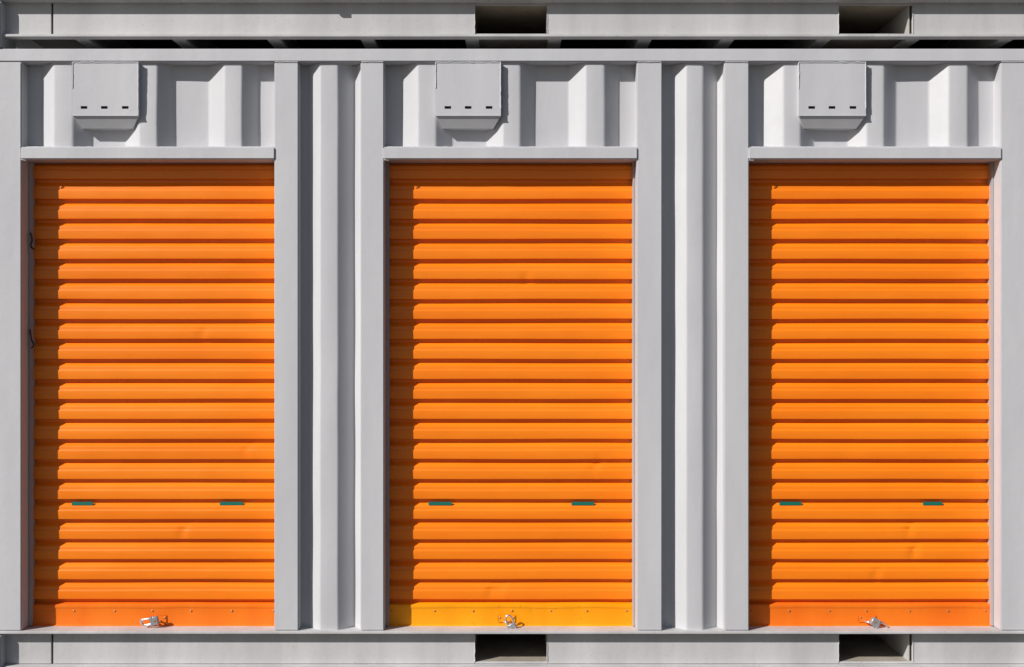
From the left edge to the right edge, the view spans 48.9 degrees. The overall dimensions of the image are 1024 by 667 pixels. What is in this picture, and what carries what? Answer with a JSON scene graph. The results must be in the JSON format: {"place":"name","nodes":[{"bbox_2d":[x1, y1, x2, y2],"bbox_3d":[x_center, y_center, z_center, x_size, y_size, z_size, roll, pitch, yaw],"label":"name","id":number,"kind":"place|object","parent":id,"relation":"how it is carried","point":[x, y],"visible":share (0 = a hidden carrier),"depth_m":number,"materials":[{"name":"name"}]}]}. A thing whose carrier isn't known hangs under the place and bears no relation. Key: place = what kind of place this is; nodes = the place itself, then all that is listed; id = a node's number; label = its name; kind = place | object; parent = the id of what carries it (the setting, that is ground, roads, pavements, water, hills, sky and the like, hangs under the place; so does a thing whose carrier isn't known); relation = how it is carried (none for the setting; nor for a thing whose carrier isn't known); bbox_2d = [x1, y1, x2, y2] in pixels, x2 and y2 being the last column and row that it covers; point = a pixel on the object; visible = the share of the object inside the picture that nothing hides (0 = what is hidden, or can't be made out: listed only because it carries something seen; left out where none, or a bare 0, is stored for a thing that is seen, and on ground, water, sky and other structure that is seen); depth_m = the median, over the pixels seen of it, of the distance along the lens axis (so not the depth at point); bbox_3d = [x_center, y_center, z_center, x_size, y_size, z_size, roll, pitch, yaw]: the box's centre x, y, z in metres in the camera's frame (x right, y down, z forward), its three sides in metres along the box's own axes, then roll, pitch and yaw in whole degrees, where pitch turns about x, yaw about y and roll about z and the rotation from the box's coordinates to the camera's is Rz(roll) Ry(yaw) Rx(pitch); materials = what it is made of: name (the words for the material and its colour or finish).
{"place":"outdoors","nodes":[
{"label":"outdoors","id":0,"kind":"place"},
{"bbox_2d":[0,49,1023,666],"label":"storage container","id":1,"kind":"object","parent":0,"point":[690,133],"visible":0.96,"depth_m":5.01,"materials":[{"name":"white metal"}]},
{"bbox_2d":[28,162,34,625],"bbox_3d":[-2.170,0.265,5.091,0.014,2.101,0.048,0,0,0],"label":"side guide","id":2,"kind":"object","parent":1,"relation":"attached to","point":[31,399],"visible":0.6,"depth_m":5.07,"materials":[{"name":"paint"}]},
{"bbox_2d":[29,329,33,348],"bbox_3d":[-2.157,0.025,5.059,0.025,0.087,0.008,0,0,12],"label":"rubber seal scrap","id":3,"kind":"object","parent":2,"relation":"attached to","point":[31,339],"visible":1,"depth_m":5.06,"materials":[{"name":"black rubber"}]},
{"bbox_2d":[30,233,34,249],"bbox_3d":[-2.155,-0.414,5.060,0.023,0.079,0.011,0,0,0],"label":"rubber seal scrap","id":4,"kind":"object","parent":2,"relation":"attached to","point":[31,241],"visible":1,"depth_m":5.06,"materials":[{"name":"black rubber"}]},
{"bbox_2d":[141,616,158,625],"bbox_3d":[-1.622,1.290,5.045,0.080,0.041,0.020,-10,0,0],"label":"padlock","id":5,"kind":"object","parent":1,"relation":"on","point":[154,620],"visible":1,"depth_m":5.04,"materials":[{"name":"metal"}]},
{"bbox_2d":[32,602,273,625],"bbox_3d":[-1.616,1.274,5.097,1.110,0.113,0.046,0,0,0],"label":"bottom bar","id":6,"kind":"object","parent":1,"relation":"on","point":[134,613],"visible":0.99,"depth_m":5.09,"materials":[{"name":"orange paint"}]},
{"bbox_2d":[149,615,166,622],"bbox_3d":[-1.599,1.288,5.070,0.080,0.034,0.038,0,0,0],"label":"hasp staple","id":7,"kind":"object","parent":6,"relation":"on","point":[162,618],"visible":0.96,"depth_m":5.08,"materials":[{"name":"orange paint"}]},
{"bbox_2d":[34,163,273,601],"bbox_3d":[-1.616,0.252,5.107,1.118,2.179,0.030,0,0,0],"label":"slat curtain","id":8,"kind":"object","parent":1,"relation":"attached to","point":[154,363],"visible":0.98,"depth_m":5.10,"materials":[{"name":"orange paint"}]},
{"bbox_2d":[72,502,92,504],"bbox_3d":[-1.945,0.770,5.101,0.098,0.016,0.004,0,0,0],"label":"teal label","id":9,"kind":"object","parent":8,"relation":"attached to","point":[82,503],"visible":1,"depth_m":5.10,"materials":[{"name":"teal plastic"}]},
{"bbox_2d":[220,502,242,504],"bbox_3d":[-1.270,0.770,5.101,0.106,0.016,0.004,0,0,0],"label":"teal label","id":10,"kind":"object","parent":8,"relation":"attached to","point":[231,503],"visible":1,"depth_m":5.10,"materials":[{"name":"teal plastic"}]},
{"bbox_2d":[386,162,389,625],"bbox_3d":[-0.561,0.265,5.091,0.014,2.101,0.048,0,0,0],"label":"side guide","id":11,"kind":"object","parent":1,"relation":"attached to","point":[387,390],"visible":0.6,"depth_m":5.07,"materials":[{"name":"paint"}]},
{"bbox_2d":[389,163,631,601],"bbox_3d":[-0.007,0.252,5.108,1.118,2.177,0.031,0,0,0],"label":"slat curtain","id":12,"kind":"object","parent":1,"relation":"attached to","point":[510,358],"visible":1,"depth_m":5.10,"materials":[{"name":"orange paint"}]},
{"bbox_2d":[428,502,451,504],"bbox_3d":[-0.325,0.770,5.101,0.106,0.016,0.004,0,0,0],"label":"teal label","id":13,"kind":"object","parent":12,"relation":"attached to","point":[439,503],"visible":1,"depth_m":5.10,"materials":[{"name":"teal plastic"}]},
{"bbox_2d":[571,502,593,504],"bbox_3d":[0.321,0.770,5.101,0.103,0.016,0.004,0,0,0],"label":"teal label","id":14,"kind":"object","parent":12,"relation":"attached to","point":[582,503],"visible":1,"depth_m":5.10,"materials":[{"name":"teal plastic"}]},
{"bbox_2d":[389,601,632,625],"bbox_3d":[-0.007,1.274,5.097,1.110,0.114,0.047,0,0,0],"label":"bottom bar","id":15,"kind":"object","parent":1,"relation":"on","point":[598,613],"visible":1,"depth_m":5.09,"materials":[{"name":"orange paint"}]},
{"bbox_2d":[498,615,515,622],"bbox_3d":[-0.024,1.288,5.070,0.080,0.034,0.038,0,0,0],"label":"hasp staple","id":16,"kind":"object","parent":15,"relation":"on","point":[501,618],"visible":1,"depth_m":5.08,"materials":[{"name":"orange paint"}]},
{"bbox_2d":[505,615,516,628],"bbox_3d":[-0.007,1.297,5.045,0.041,0.080,0.020,-22,0,0],"label":"padlock","id":17,"kind":"object","parent":1,"relation":"on","point":[512,625],"visible":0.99,"depth_m":5.04,"materials":[{"name":"metal"}]},
{"bbox_2d":[0,0,1023,48],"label":"storage container","id":18,"kind":"object","parent":1,"relation":"on","point":[511,24],"visible":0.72,"depth_m":5.04,"materials":[{"name":"white metal"}]},
{"bbox_2d":[632,162,634,625],"bbox_3d":[0.549,0.265,5.091,0.010,2.101,0.048,0,0,0],"label":"side guide","id":19,"kind":"object","parent":1,"relation":"attached to","point":[633,393],"visible":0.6,"depth_m":5.07,"materials":[{"name":"paint"}]},
{"bbox_2d":[749,163,988,601],"bbox_3d":[1.610,0.252,5.107,1.112,2.178,0.030,0,0,0],"label":"slat curtain","id":20,"kind":"object","parent":1,"relation":"attached to","point":[868,358],"visible":0.96,"depth_m":5.10,"materials":[{"name":"orange paint"}]},
{"bbox_2d":[779,502,801,504],"bbox_3d":[1.261,0.770,5.101,0.100,0.016,0.004,0,0,0],"label":"teal label","id":21,"kind":"object","parent":20,"relation":"attached to","point":[790,503],"visible":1,"depth_m":5.10,"materials":[{"name":"teal plastic"}]},
{"bbox_2d":[923,502,942,504],"bbox_3d":[1.905,0.770,5.101,0.089,0.016,0.004,0,0,0],"label":"teal label","id":22,"kind":"object","parent":20,"relation":"attached to","point":[932,503],"visible":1,"depth_m":5.10,"materials":[{"name":"teal plastic"}]},
{"bbox_2d":[749,602,990,625],"bbox_3d":[1.610,1.274,5.097,1.104,0.112,0.047,0,0,0],"label":"bottom bar","id":23,"kind":"object","parent":1,"relation":"on","point":[849,613],"visible":0.98,"depth_m":5.09,"materials":[{"name":"orange paint"}]},
{"bbox_2d":[859,615,875,622],"bbox_3d":[1.605,1.288,5.070,0.080,0.034,0.038,0,0,0],"label":"hasp staple","id":24,"kind":"object","parent":23,"relation":"on","point":[864,618],"visible":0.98,"depth_m":5.08,"materials":[{"name":"orange paint"}]},
{"bbox_2d":[869,617,887,627],"bbox_3d":[1.645,1.303,5.045,0.084,0.037,0.020,28,0,0],"label":"padlock","id":25,"kind":"object","parent":1,"relation":"on","point":[875,622],"visible":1,"depth_m":5.04,"materials":[{"name":"metal"}]},
{"bbox_2d":[987,162,993,625],"bbox_3d":[2.163,0.265,5.091,0.010,2.101,0.048,0,0,0],"label":"side guide","id":26,"kind":"object","parent":1,"relation":"attached to","point":[990,380],"visible":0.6,"depth_m":5.07,"materials":[{"name":"paint"}]}
]}

